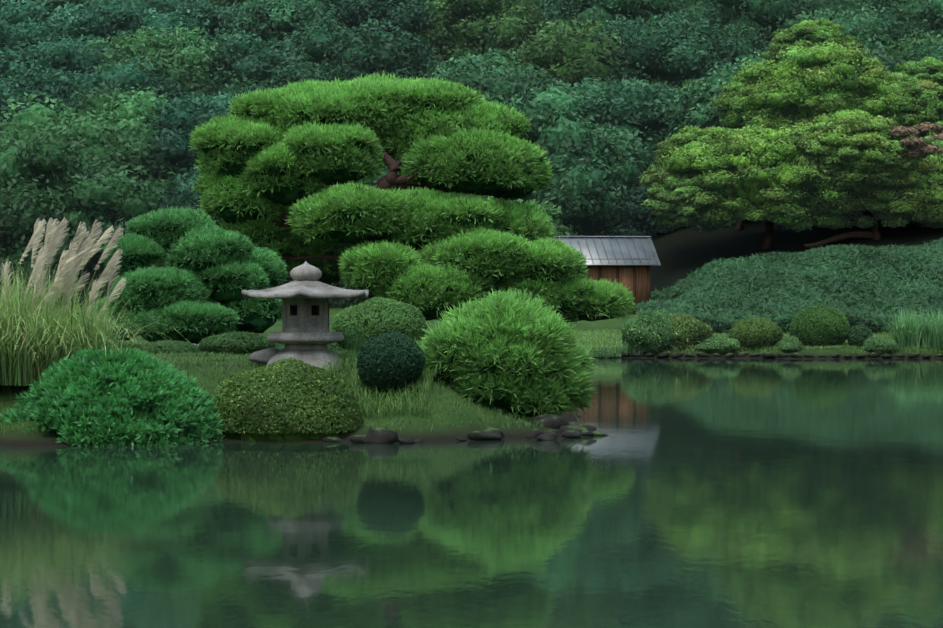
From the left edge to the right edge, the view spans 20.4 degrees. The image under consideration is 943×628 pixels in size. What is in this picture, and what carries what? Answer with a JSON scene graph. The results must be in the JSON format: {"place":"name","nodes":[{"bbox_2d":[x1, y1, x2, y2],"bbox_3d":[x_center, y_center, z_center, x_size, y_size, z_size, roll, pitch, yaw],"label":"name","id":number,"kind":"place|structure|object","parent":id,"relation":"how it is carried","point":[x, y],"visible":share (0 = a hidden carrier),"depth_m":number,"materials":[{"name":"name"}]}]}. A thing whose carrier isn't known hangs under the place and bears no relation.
{"place":"outdoors","nodes":[
{"label":"outdoors","id":0,"kind":"place"},
{"bbox_2d":[0,358,942,627],"bbox_3d":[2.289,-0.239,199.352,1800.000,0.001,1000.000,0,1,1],"label":"pond water","id":1,"kind":"structure","parent":0,"point":[730,492],"depth_m":28.34,"materials":[{"name":"green liquid"}]},
{"bbox_2d":[0,216,942,446],"bbox_3d":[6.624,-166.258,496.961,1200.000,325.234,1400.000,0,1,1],"label":"ground","id":2,"kind":"structure","parent":0,"point":[683,251],"depth_m":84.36,"materials":[{"name":"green plant"}]},
{"bbox_2d":[248,347,281,364],"bbox_3d":[-3.541,0.727,45.404,0.580,0.309,0.610,-1,1,-40],"label":"rock","id":3,"kind":"object","parent":2,"relation":"on","point":[264,356],"visible":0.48,"depth_m":45.23,"materials":[{"name":"grey stone"}]},
{"bbox_2d":[241,261,368,371],"bbox_3d":[-2.837,0.091,44.899,2.096,2.000,2.420,0,1,1],"label":"stone lantern","id":4,"kind":"object","parent":2,"relation":"on","point":[305,335],"visible":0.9,"depth_m":44.51,"materials":[{"name":"stone"}]},
{"bbox_2d":[91,70,637,420],"bbox_3d":[-2.138,-1.970,54.105,11.824,7.337,20.797,0,1,1],"label":"pine","id":5,"kind":"object","parent":2,"relation":"on","point":[480,320],"depth_m":59.60,"materials":[{"name":"green plant"}]},
{"bbox_2d":[0,0,942,308],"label":"forest","id":6,"kind":"object","parent":2,"relation":"on","point":[436,66],"depth_m":112.57,"materials":[{"name":"green plant"}]},
{"bbox_2d":[0,237,942,446],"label":"shrub leaves","id":7,"kind":"object","parent":2,"relation":"on","point":[96,397],"visible":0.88,"depth_m":49.04,"materials":[{"name":"green plant"}]},
{"bbox_2d":[118,302,892,441],"bbox_3d":[2.258,1.138,65.866,11.851,3.219,52.246,0,1,23],"label":"shrub","id":8,"kind":"object","parent":2,"relation":"on","point":[290,436],"visible":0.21,"depth_m":43.37,"materials":[{"name":"green plant"}]},
{"bbox_2d":[193,352,942,443],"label":"shore rocks","id":9,"kind":"object","parent":2,"relation":"on","point":[376,435],"visible":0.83,"depth_m":42.95,"materials":[{"name":"grey stone"}]},
{"bbox_2d":[761,210,934,248],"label":"tree trunks","id":10,"kind":"object","parent":2,"relation":"on","point":[873,233],"visible":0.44,"depth_m":103.91,"materials":[{"name":"brown plant"}]},
{"bbox_2d":[585,256,650,314],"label":"hut walls","id":11,"kind":"structure","parent":0,"point":[636,280],"depth_m":96.53,"materials":[{"name":"brown wood"}]},
{"bbox_2d":[553,236,660,265],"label":"shed roof","id":12,"kind":"structure","parent":11,"relation":"on","point":[616,248],"depth_m":97.06,"materials":[{"name":"grey metal"}]}
]}

